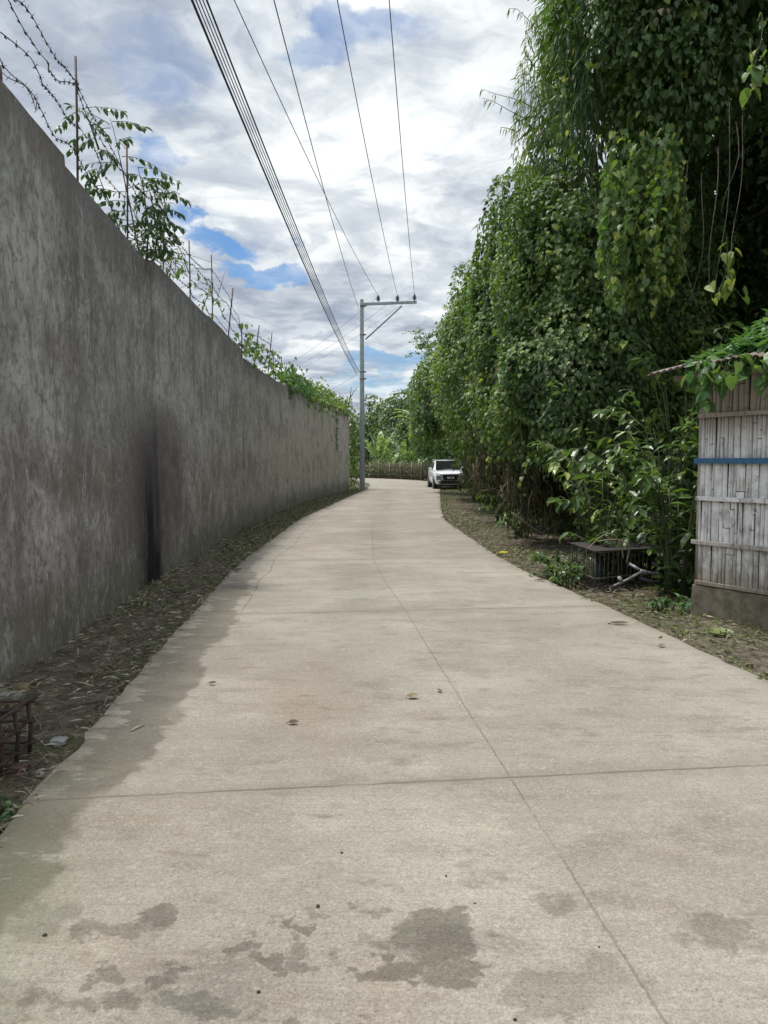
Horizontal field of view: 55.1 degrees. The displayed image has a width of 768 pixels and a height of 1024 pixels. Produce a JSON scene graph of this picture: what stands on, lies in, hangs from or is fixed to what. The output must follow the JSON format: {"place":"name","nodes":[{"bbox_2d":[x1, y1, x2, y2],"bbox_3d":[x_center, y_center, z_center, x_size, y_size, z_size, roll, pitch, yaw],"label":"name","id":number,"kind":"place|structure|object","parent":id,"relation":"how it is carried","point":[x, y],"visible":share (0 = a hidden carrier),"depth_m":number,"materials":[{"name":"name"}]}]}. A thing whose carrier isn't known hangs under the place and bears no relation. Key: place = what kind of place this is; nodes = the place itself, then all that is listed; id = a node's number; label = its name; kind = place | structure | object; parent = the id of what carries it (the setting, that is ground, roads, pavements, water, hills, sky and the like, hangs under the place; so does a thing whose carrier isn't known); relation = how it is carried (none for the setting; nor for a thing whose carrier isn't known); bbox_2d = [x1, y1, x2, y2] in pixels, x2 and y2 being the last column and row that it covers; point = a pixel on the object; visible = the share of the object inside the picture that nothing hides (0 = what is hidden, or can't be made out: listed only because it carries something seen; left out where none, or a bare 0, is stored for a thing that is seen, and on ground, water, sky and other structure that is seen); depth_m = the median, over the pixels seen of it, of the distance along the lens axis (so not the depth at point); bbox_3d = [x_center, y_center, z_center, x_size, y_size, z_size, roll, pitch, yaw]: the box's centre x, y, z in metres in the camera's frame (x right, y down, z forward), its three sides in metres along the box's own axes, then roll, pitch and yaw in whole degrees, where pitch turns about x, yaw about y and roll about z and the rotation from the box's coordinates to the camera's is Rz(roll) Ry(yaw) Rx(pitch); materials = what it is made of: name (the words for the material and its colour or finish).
{"place":"outdoors","nodes":[
{"label":"outdoors","id":0,"kind":"place"},
{"bbox_2d":[0,0,762,457],"label":"sky","id":1,"kind":"structure","parent":0,"point":[153,61],"materials":[{"name":"white"}]},
{"bbox_2d":[0,478,767,1023],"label":"road","id":2,"kind":"structure","parent":0,"point":[556,784],"depth_m":3.23,"materials":[{"name":"concrete"}]},
{"bbox_2d":[286,719,297,722],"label":"fallen leaf","id":3,"kind":"object","parent":2,"relation":"on","point":[293,721],"visible":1,"depth_m":4.36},
{"bbox_2d":[405,693,417,697],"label":"fallen leaf","id":4,"kind":"object","parent":2,"relation":"on","point":[411,695],"visible":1,"depth_m":4.84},
{"bbox_2d":[608,621,627,623],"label":"fallen leaf","id":5,"kind":"object","parent":2,"relation":"on","point":[617,622],"visible":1,"depth_m":7.04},
{"bbox_2d":[0,409,767,833],"bbox_3d":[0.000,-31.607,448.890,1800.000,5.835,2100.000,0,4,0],"label":"ground","id":6,"kind":"structure","parent":0,"point":[8,787],"depth_m":6.63,"materials":[{"name":"soil"}]},
{"bbox_2d":[0,796,19,828],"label":"weed clump","id":7,"kind":"object","parent":6,"relation":"on","point":[6,813],"visible":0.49,"depth_m":3.30,"materials":[{"name":"green plant"}]},
{"bbox_2d":[0,690,22,699],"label":"rubble piece","id":8,"kind":"object","parent":6,"relation":"on","point":[4,694],"visible":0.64,"depth_m":4.81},
{"bbox_2d":[4,762,31,773],"bbox_3d":[-1.895,1.325,3.809,0.108,0.036,0.072,0,4,0],"label":"scrap piece","id":9,"kind":"object","parent":6,"relation":"on","point":[15,767],"visible":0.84,"depth_m":3.78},
{"bbox_2d":[0,695,37,778],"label":"rebar cage","id":10,"kind":"object","parent":6,"relation":"on","point":[13,710],"visible":0.95,"depth_m":3.86,"materials":[{"name":"metal"}]},
{"bbox_2d":[12,682,32,691],"bbox_3d":[-2.460,1.213,5.018,0.099,0.090,0.090,0,4,0],"label":"stone","id":11,"kind":"object","parent":6,"relation":"on","point":[20,686],"visible":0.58,"depth_m":4.98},
{"bbox_2d":[35,771,44,777],"bbox_3d":[-1.743,1.331,3.732,0.040,0.022,0.029,0,4,0],"label":"tile chip","id":12,"kind":"object","parent":6,"relation":"on","point":[41,774],"visible":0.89,"depth_m":3.72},
{"bbox_2d":[49,736,69,745],"bbox_3d":[-1.832,1.292,4.154,0.090,0.036,0.063,0,4,0],"label":"paper scrap","id":13,"kind":"object","parent":6,"relation":"on","point":[59,740],"visible":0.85,"depth_m":4.13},
{"bbox_2d":[73,682,94,686],"bbox_3d":[-2.111,1.206,5.173,0.202,0.026,0.017,2,4,26],"label":"stick","id":14,"kind":"object","parent":6,"relation":"on","point":[84,683],"visible":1,"depth_m":5.16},
{"bbox_2d":[69,700,102,708],"bbox_3d":[-1.923,1.236,4.748,0.211,0.026,0.017,-3,5,-40],"label":"stick","id":15,"kind":"object","parent":6,"relation":"on","point":[83,703],"visible":0.96,"depth_m":4.74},
{"bbox_2d":[54,103,191,261],"bbox_3d":[-3.365,-2.167,9.541,1.904,6.235,0.877,0,4,0],"label":"sapling","id":16,"kind":"object","parent":6,"relation":"on","point":[157,229],"visible":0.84,"depth_m":9.39,"materials":[{"name":"green plant"}]},
{"bbox_2d":[0,79,348,683],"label":"boundary wall","id":17,"kind":"structure","parent":6,"relation":"on","point":[148,433],"depth_m":7.54,"materials":[{"name":"concrete"}]},
{"bbox_2d":[0,66,2,81],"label":"steel rod","id":18,"kind":"object","parent":17,"relation":"attached to","point":[1,77],"visible":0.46,"depth_m":5.36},
{"bbox_2d":[73,56,78,180],"bbox_3d":[-2.879,-3.631,6.906,0.050,1.239,0.025,0,4,0],"label":"steel rod","id":19,"kind":"object","parent":17,"relation":"attached to","point":[77,143],"visible":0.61,"depth_m":6.89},
{"bbox_2d":[126,146,128,239],"bbox_3d":[-3.002,-3.674,8.603,0.038,1.172,0.025,0,4,0],"label":"steel rod","id":20,"kind":"object","parent":17,"relation":"attached to","point":[127,186],"visible":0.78,"depth_m":8.58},
{"bbox_2d":[118,187,184,269],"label":"creeper","id":21,"kind":"object","parent":17,"relation":"attached to","point":[133,244],"visible":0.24,"depth_m":9.94,"materials":[{"name":"green plant"}]},
{"bbox_2d":[162,200,164,270],"bbox_3d":[-3.070,-3.769,10.254,0.070,1.204,0.024,0,4,0],"label":"steel rod","id":22,"kind":"object","parent":17,"relation":"attached to","point":[163,245],"visible":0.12,"depth_m":10.25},
{"bbox_2d":[145,241,216,288],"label":"creeper","id":23,"kind":"object","parent":17,"relation":"attached to","point":[178,272],"visible":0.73,"depth_m":11.01,"materials":[{"name":"green plant"}]},
{"bbox_2d":[187,240,190,298],"bbox_3d":[-3.150,-3.818,11.928,0.050,1.134,0.025,0,4,0],"label":"steel rod","id":24,"kind":"object","parent":17,"relation":"attached to","point":[189,270],"visible":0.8,"depth_m":11.92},
{"bbox_2d":[211,255,212,312],"bbox_3d":[-3.209,-4.064,13.739,0.027,1.445,0.019,-3,5,-37],"label":"steel rod","id":25,"kind":"object","parent":17,"relation":"attached to","point":[212,284],"visible":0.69,"depth_m":13.72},
{"bbox_2d":[193,270,227,320],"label":"creeper","id":26,"kind":"object","parent":25,"relation":"attached to","point":[216,299],"visible":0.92,"depth_m":13.62,"materials":[{"name":"green plant"}]},
{"bbox_2d":[228,288,233,335],"bbox_3d":[-3.186,-4.021,15.240,0.160,1.214,0.027,0,4,0],"label":"steel rod","id":27,"kind":"object","parent":17,"relation":"attached to","point":[230,311],"visible":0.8,"depth_m":15.22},
{"bbox_2d":[0,59,278,376],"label":"barbed wire","id":28,"kind":"object","parent":27,"relation":"attached to","point":[52,134],"visible":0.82,"depth_m":7.28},
{"bbox_2d":[2,72,37,112],"bbox_3d":[-2.675,-3.083,5.408,0.263,0.296,0.015,0,4,0],"label":"barbed wire","id":29,"kind":"object","parent":28,"relation":"attached to","point":[27,89],"visible":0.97,"depth_m":5.40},
{"bbox_2d":[0,32,279,374],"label":"barbed wire","id":30,"kind":"object","parent":27,"relation":"attached to","point":[43,85],"visible":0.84,"depth_m":6.96,"materials":[{"name":"metal"}]},
{"bbox_2d":[8,0,278,367],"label":"barbed wire","id":31,"kind":"object","parent":27,"relation":"attached to","point":[64,81],"visible":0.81,"depth_m":7.25,"materials":[{"name":"metal"}]},
{"bbox_2d":[13,0,279,362],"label":"barbed wire","id":32,"kind":"object","parent":27,"relation":"attached to","point":[61,64],"visible":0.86,"depth_m":7.48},
{"bbox_2d":[233,323,292,386],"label":"creeper","id":33,"kind":"object","parent":17,"relation":"attached to","point":[245,345],"visible":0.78,"depth_m":18.84,"materials":[{"name":"green plant"}]},
{"bbox_2d":[274,357,319,407],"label":"creeper","id":34,"kind":"object","parent":17,"relation":"attached to","point":[297,381],"visible":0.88,"depth_m":25.39,"materials":[{"name":"green plant"}]},
{"bbox_2d":[307,376,359,417],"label":"creeper","id":35,"kind":"object","parent":17,"relation":"attached to","point":[333,401],"visible":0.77,"depth_m":33.98,"materials":[{"name":"green plant"}]},
{"bbox_2d":[335,410,340,452],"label":"creeper","id":36,"kind":"object","parent":17,"relation":"attached to","point":[337,448],"visible":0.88,"depth_m":37.11,"materials":[{"name":"green plant"}]},
{"bbox_2d":[349,405,366,489],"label":"creeper","id":37,"kind":"object","parent":17,"relation":"attached to","point":[353,468],"visible":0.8,"depth_m":42.33,"materials":[{"name":"green plant"}]},
{"bbox_2d":[0,486,369,847],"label":"leaf litter","id":38,"kind":"object","parent":6,"relation":"on","point":[104,667],"visible":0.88,"depth_m":6.01,"materials":[{"name":"plant"}]},
{"bbox_2d":[3,487,367,738],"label":"grass","id":39,"kind":"structure","parent":6,"relation":"on","point":[210,591],"depth_m":10.43,"materials":[{"name":"plant"}]},
{"bbox_2d":[349,425,370,463],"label":"background tree","id":40,"kind":"object","parent":6,"relation":"on","point":[354,445],"visible":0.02,"depth_m":95.55,"materials":[{"name":"green plant"}]},
{"bbox_2d":[349,413,377,441],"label":"background tree","id":41,"kind":"object","parent":6,"relation":"on","point":[359,423],"depth_m":98.17,"materials":[{"name":"green plant"}]},
{"bbox_2d":[350,393,402,471],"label":"background tree","id":42,"kind":"object","parent":6,"relation":"on","point":[373,419],"visible":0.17,"depth_m":93.88,"materials":[{"name":"green plant"}]},
{"bbox_2d":[358,428,396,461],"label":"banana plant","id":43,"kind":"object","parent":6,"relation":"on","point":[382,442],"visible":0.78,"depth_m":74.22,"materials":[{"name":"green plant"}]},
{"bbox_2d":[359,295,416,489],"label":"utility pole","id":44,"kind":"object","parent":6,"relation":"on","point":[362,433],"visible":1,"depth_m":41.45,"materials":[{"name":"metal"}]},
{"bbox_2d":[191,0,356,373],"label":"overhead wire","id":45,"kind":"object","parent":44,"relation":"attached to","point":[213,51],"visible":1,"depth_m":11.28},
{"bbox_2d":[195,0,355,370],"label":"overhead wire","id":46,"kind":"object","parent":44,"relation":"attached to","point":[256,147],"visible":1,"depth_m":11.30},
{"bbox_2d":[199,0,356,370],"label":"overhead wire","id":47,"kind":"object","parent":44,"relation":"attached to","point":[257,143],"visible":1,"depth_m":11.21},
{"bbox_2d":[202,0,356,368],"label":"overhead wire","id":48,"kind":"object","parent":44,"relation":"attached to","point":[262,149],"visible":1,"depth_m":11.34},
{"bbox_2d":[206,0,358,370],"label":"overhead wire","id":49,"kind":"object","parent":44,"relation":"attached to","point":[211,12],"visible":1,"depth_m":11.24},
{"bbox_2d":[234,0,377,294],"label":"overhead wire","id":50,"kind":"object","parent":44,"relation":"attached to","point":[293,128],"visible":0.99,"depth_m":19.07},
{"bbox_2d":[273,0,358,308],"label":"overhead wire","id":51,"kind":"object","parent":44,"relation":"attached to","point":[307,127],"visible":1,"depth_m":17.05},
{"bbox_2d":[337,0,397,295],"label":"overhead wire","id":52,"kind":"object","parent":44,"relation":"attached to","point":[361,125],"visible":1,"depth_m":19.51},
{"bbox_2d":[389,0,414,294],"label":"overhead wire","id":53,"kind":"object","parent":44,"relation":"attached to","point":[399,126],"visible":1,"depth_m":19.43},
{"bbox_2d":[349,460,429,480],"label":"bamboo fence","id":54,"kind":"object","parent":6,"relation":"on","point":[412,469],"visible":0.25,"depth_m":68.74,"materials":[{"name":"wood"}]},
{"bbox_2d":[349,454,433,479],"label":"fence creeper","id":55,"kind":"object","parent":54,"relation":"on","point":[385,470],"visible":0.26,"depth_m":69.61,"materials":[{"name":"green plant"}]},
{"bbox_2d":[382,446,398,464],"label":"banana plant","id":56,"kind":"object","parent":6,"relation":"on","point":[389,450],"visible":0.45,"depth_m":76.41,"materials":[{"name":"green plant"}]},
{"bbox_2d":[370,425,417,476],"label":"background tree","id":57,"kind":"object","parent":6,"relation":"on","point":[391,442],"visible":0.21,"depth_m":81.89,"materials":[{"name":"green plant"}]},
{"bbox_2d":[378,438,411,471],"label":"banana plant","id":58,"kind":"object","parent":6,"relation":"on","point":[402,449],"visible":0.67,"depth_m":72.92,"materials":[{"name":"green plant"}]},
{"bbox_2d":[367,386,438,470],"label":"background tree","id":59,"kind":"object","parent":6,"relation":"on","point":[385,420],"visible":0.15,"depth_m":90.23,"materials":[{"name":"green plant"}]},
{"bbox_2d":[389,409,416,470],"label":"banana plant","id":60,"kind":"object","parent":6,"relation":"on","point":[406,417],"visible":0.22,"depth_m":70.19,"materials":[{"name":"green plant"}]},
{"bbox_2d":[405,449,427,463],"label":"banana plant","id":61,"kind":"object","parent":6,"relation":"on","point":[414,458],"visible":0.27,"depth_m":70.30,"materials":[{"name":"green plant"}]},
{"bbox_2d":[395,390,447,471],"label":"background tree","id":62,"kind":"object","parent":6,"relation":"on","point":[403,423],"visible":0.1,"depth_m":81.97,"materials":[{"name":"green plant"}]},
{"bbox_2d":[402,326,448,459],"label":"feathery tree","id":63,"kind":"object","parent":6,"relation":"on","point":[423,344],"visible":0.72,"depth_m":47.74,"materials":[{"name":"green plant"}]},
{"bbox_2d":[407,410,452,461],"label":"vine covered tree","id":64,"kind":"object","parent":6,"relation":"on","point":[422,451],"visible":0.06,"depth_m":61.60,"materials":[{"name":"green plant"}]},
{"bbox_2d":[403,359,462,466],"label":"vine covered tree","id":65,"kind":"object","parent":6,"relation":"on","point":[448,453],"visible":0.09,"depth_m":46.61,"materials":[{"name":"green plant"}]},
{"bbox_2d":[410,340,469,473],"bbox_3d":[5.204,-4.666,37.189,7.797,8.210,5.826,-1,4,-19],"label":"vine covered tree","id":66,"kind":"object","parent":6,"relation":"on","point":[427,426],"visible":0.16,"depth_m":36.21,"materials":[{"name":"green plant"}]},
{"bbox_2d":[427,459,464,488],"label":"parked car","id":67,"kind":"object","parent":6,"relation":"on","point":[440,472],"visible":0.78,"depth_m":42.65,"materials":[{"name":"white paint"}]},
{"bbox_2d":[429,285,478,479],"bbox_3d":[5.384,-4.591,30.241,7.094,9.021,6.792,0,4,0],"label":"vine covered tree","id":68,"kind":"object","parent":6,"relation":"on","point":[437,410],"visible":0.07,"depth_m":30.17,"materials":[{"name":"green plant"}]},
{"bbox_2d":[452,429,481,496],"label":"dry vine","id":69,"kind":"object","parent":68,"relation":"hanging from","point":[467,473],"visible":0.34,"depth_m":26.86,"materials":[{"name":"plant"}]},
{"bbox_2d":[459,481,479,501],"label":"weed clump","id":70,"kind":"object","parent":6,"relation":"on","point":[468,491],"visible":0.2,"depth_m":29.47,"materials":[{"name":"green plant"}]},
{"bbox_2d":[434,258,514,484],"bbox_3d":[4.907,-3.997,23.427,6.491,8.710,6.284,0,4,0],"label":"vine covered tree","id":71,"kind":"object","parent":6,"relation":"on","point":[456,388],"visible":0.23,"depth_m":23.19,"materials":[{"name":"green plant"}]},
{"bbox_2d":[475,478,499,506],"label":"undergrowth shrub","id":72,"kind":"object","parent":6,"relation":"on","point":[488,503],"visible":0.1,"depth_m":27.07,"materials":[{"name":"green plant"}]},
{"bbox_2d":[481,484,506,493],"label":"fallen branch","id":73,"kind":"object","parent":6,"relation":"on","point":[493,489],"visible":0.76,"depth_m":18.99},
{"bbox_2d":[478,494,517,522],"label":"weed clump","id":74,"kind":"object","parent":6,"relation":"on","point":[497,517],"visible":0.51,"depth_m":19.16,"materials":[{"name":"green plant"}]},
{"bbox_2d":[497,481,526,517],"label":"undergrowth shrub","id":75,"kind":"object","parent":6,"relation":"on","point":[511,504],"depth_m":21.40,"materials":[{"name":"green plant"}]},
{"bbox_2d":[496,509,548,538],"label":"weed clump","id":76,"kind":"object","parent":6,"relation":"on","point":[513,525],"visible":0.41,"depth_m":15.43,"materials":[{"name":"green plant"}]},
{"bbox_2d":[511,512,562,535],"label":"fallen branch","id":77,"kind":"object","parent":6,"relation":"on","point":[526,523],"visible":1,"depth_m":13.63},
{"bbox_2d":[529,565,575,582],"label":"weed clump","id":78,"kind":"object","parent":6,"relation":"on","point":[544,571],"visible":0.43,"depth_m":10.03,"materials":[{"name":"green plant"}]},
{"bbox_2d":[534,472,573,535],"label":"undergrowth shrub","id":79,"kind":"object","parent":6,"relation":"on","point":[559,527],"visible":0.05,"depth_m":16.28,"materials":[{"name":"green plant"}]},
{"bbox_2d":[529,550,594,576],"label":"weed clump","id":80,"kind":"object","parent":6,"relation":"on","point":[541,557],"visible":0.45,"depth_m":10.21,"materials":[{"name":"green plant"}]},
{"bbox_2d":[547,562,585,589],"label":"weed clump","id":81,"kind":"object","parent":6,"relation":"on","point":[570,577],"visible":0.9,"depth_m":9.34,"materials":[{"name":"green plant"}]},
{"bbox_2d":[464,159,683,488],"bbox_3d":[4.910,-4.149,18.207,5.916,9.749,4.942,-1,4,-19],"label":"vine covered tree","id":82,"kind":"object","parent":6,"relation":"on","point":[480,314],"visible":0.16,"depth_m":17.76,"materials":[{"name":"green plant"}]},
{"bbox_2d":[462,414,516,513],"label":"dry vine","id":83,"kind":"object","parent":82,"relation":"attached to","point":[490,471],"visible":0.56,"depth_m":19.28,"materials":[{"name":"plant"}]},
{"bbox_2d":[522,380,642,553],"bbox_3d":[3.250,-0.754,12.422,2.212,3.147,1.421,3,5,36],"label":"broadleaf shrub","id":84,"kind":"object","parent":6,"relation":"on","point":[578,519],"visible":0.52,"depth_m":12.37,"materials":[{"name":"green plant"}]},
{"bbox_2d":[528,440,651,562],"bbox_3d":[3.055,-0.108,11.206,1.663,1.997,1.888,-2,4,-27],"label":"broadleaf shrub","id":85,"kind":"object","parent":6,"relation":"on","point":[576,499],"visible":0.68,"depth_m":10.96,"materials":[{"name":"green plant"}]},
{"bbox_2d":[593,556,605,577],"bbox_3d":[2.927,0.741,9.938,0.225,0.296,0.247,0,4,0],"label":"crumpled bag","id":86,"kind":"object","parent":6,"relation":"on","point":[597,568],"visible":0.45,"depth_m":9.85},
{"bbox_2d":[437,486,767,680],"bbox_3d":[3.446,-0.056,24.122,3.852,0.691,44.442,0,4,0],"label":"leaf litter","id":87,"kind":"object","parent":6,"relation":"on","point":[602,596],"visible":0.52,"depth_m":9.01,"materials":[{"name":"plant"}]},
{"bbox_2d":[569,430,641,541],"bbox_3d":[4.274,-0.399,14.384,1.361,2.748,2.380,0,4,0],"label":"undergrowth shrub","id":88,"kind":"object","parent":6,"relation":"on","point":[611,495],"visible":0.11,"depth_m":13.85,"materials":[{"name":"green plant"}]},
{"bbox_2d":[470,0,744,539],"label":"vine covered bamboo","id":89,"kind":"object","parent":6,"relation":"on","point":[545,339],"visible":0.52,"depth_m":13.32,"materials":[{"name":"green plant"}]},
{"bbox_2d":[489,420,591,541],"bbox_3d":[3.086,-0.663,14.678,2.304,2.716,1.901,-1,4,-19],"label":"dry vine","id":90,"kind":"object","parent":89,"relation":"hanging from","point":[538,489],"visible":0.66,"depth_m":14.30,"materials":[{"name":"plant"}]},
{"bbox_2d":[559,525,668,583],"bbox_3d":[3.166,0.591,9.787,1.166,0.816,1.376,-3,5,-36],"label":"broadleaf shrub","id":91,"kind":"object","parent":6,"relation":"on","point":[630,537],"visible":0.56,"depth_m":9.69,"materials":[{"name":"green plant"}]},
{"bbox_2d":[571,533,660,592],"bbox_3d":[3.069,0.579,9.637,1.710,0.741,1.039,-2,4,-29],"label":"bar cage","id":92,"kind":"object","parent":6,"relation":"on","point":[593,547],"visible":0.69,"depth_m":9.34,"materials":[{"name":"metal"}]},
{"bbox_2d":[620,553,642,572],"bbox_3d":[3.461,0.703,10.277,0.305,0.300,0.265,-3,5,-37],"label":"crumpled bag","id":93,"kind":"object","parent":92,"relation":"in","point":[632,570],"visible":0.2,"depth_m":10.16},
{"bbox_2d":[588,492,659,558],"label":"undergrowth shrub","id":94,"kind":"object","parent":6,"relation":"on","point":[628,529],"visible":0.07,"depth_m":12.03,"materials":[{"name":"green plant"}]},
{"bbox_2d":[563,389,699,581],"bbox_3d":[3.596,-0.347,9.894,1.991,2.704,2.201,3,5,40],"label":"broadleaf shrub","id":95,"kind":"object","parent":6,"relation":"on","point":[589,458],"visible":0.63,"depth_m":9.79,"materials":[{"name":"green plant"}]},
{"bbox_2d":[605,591,676,599],"bbox_3d":[2.993,0.988,8.668,0.903,0.025,0.204,3,5,40],"label":"cane","id":96,"kind":"object","parent":6,"relation":"on","point":[638,596],"visible":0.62,"depth_m":8.59,"materials":[{"name":"wood"}]},
{"bbox_2d":[531,0,767,401],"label":"vine covered tree","id":97,"kind":"object","parent":6,"relation":"on","point":[669,59],"visible":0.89,"depth_m":10.59,"materials":[{"name":"green plant"}]},
{"bbox_2d":[609,562,694,592],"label":"fallen branches","id":98,"kind":"object","parent":6,"relation":"on","point":[640,572],"visible":0.48,"depth_m":8.52,"materials":[{"name":"grey wood"}]},
{"bbox_2d":[629,467,696,599],"bbox_3d":[3.437,0.258,8.656,1.085,1.635,1.283,1,4,21],"label":"broadleaf shrub","id":99,"kind":"object","parent":6,"relation":"on","point":[663,541],"visible":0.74,"depth_m":8.57,"materials":[{"name":"green plant"}]},
{"bbox_2d":[647,593,690,613],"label":"weed clump","id":100,"kind":"object","parent":6,"relation":"on","point":[681,603],"visible":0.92,"depth_m":7.96,"materials":[{"name":"green plant"}]},
{"bbox_2d":[592,317,759,572],"bbox_3d":[4.394,-0.868,10.640,2.053,3.569,2.395,-3,5,-35],"label":"broadleaf shrub","id":101,"kind":"object","parent":6,"relation":"on","point":[632,361],"visible":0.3,"depth_m":10.61,"materials":[{"name":"green plant"}]},
{"bbox_2d":[647,350,767,631],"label":"bamboo hut","id":102,"kind":"object","parent":6,"relation":"on","point":[731,560],"visible":0.68,"depth_m":7.29,"materials":[{"name":"grey wood"}]},
{"bbox_2d":[680,309,767,413],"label":"roof creeper","id":103,"kind":"object","parent":102,"relation":"on","point":[753,338],"visible":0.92,"depth_m":6.99,"materials":[{"name":"green plant"}]},
{"bbox_2d":[700,626,733,634],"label":"fallen leaf","id":104,"kind":"object","parent":6,"relation":"on","point":[715,629],"visible":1,"depth_m":6.79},
{"bbox_2d":[683,42,767,343],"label":"slope tree","id":105,"kind":"object","parent":6,"relation":"on","point":[761,178],"visible":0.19,"depth_m":15.53,"materials":[{"name":"green plant"}]}
]}

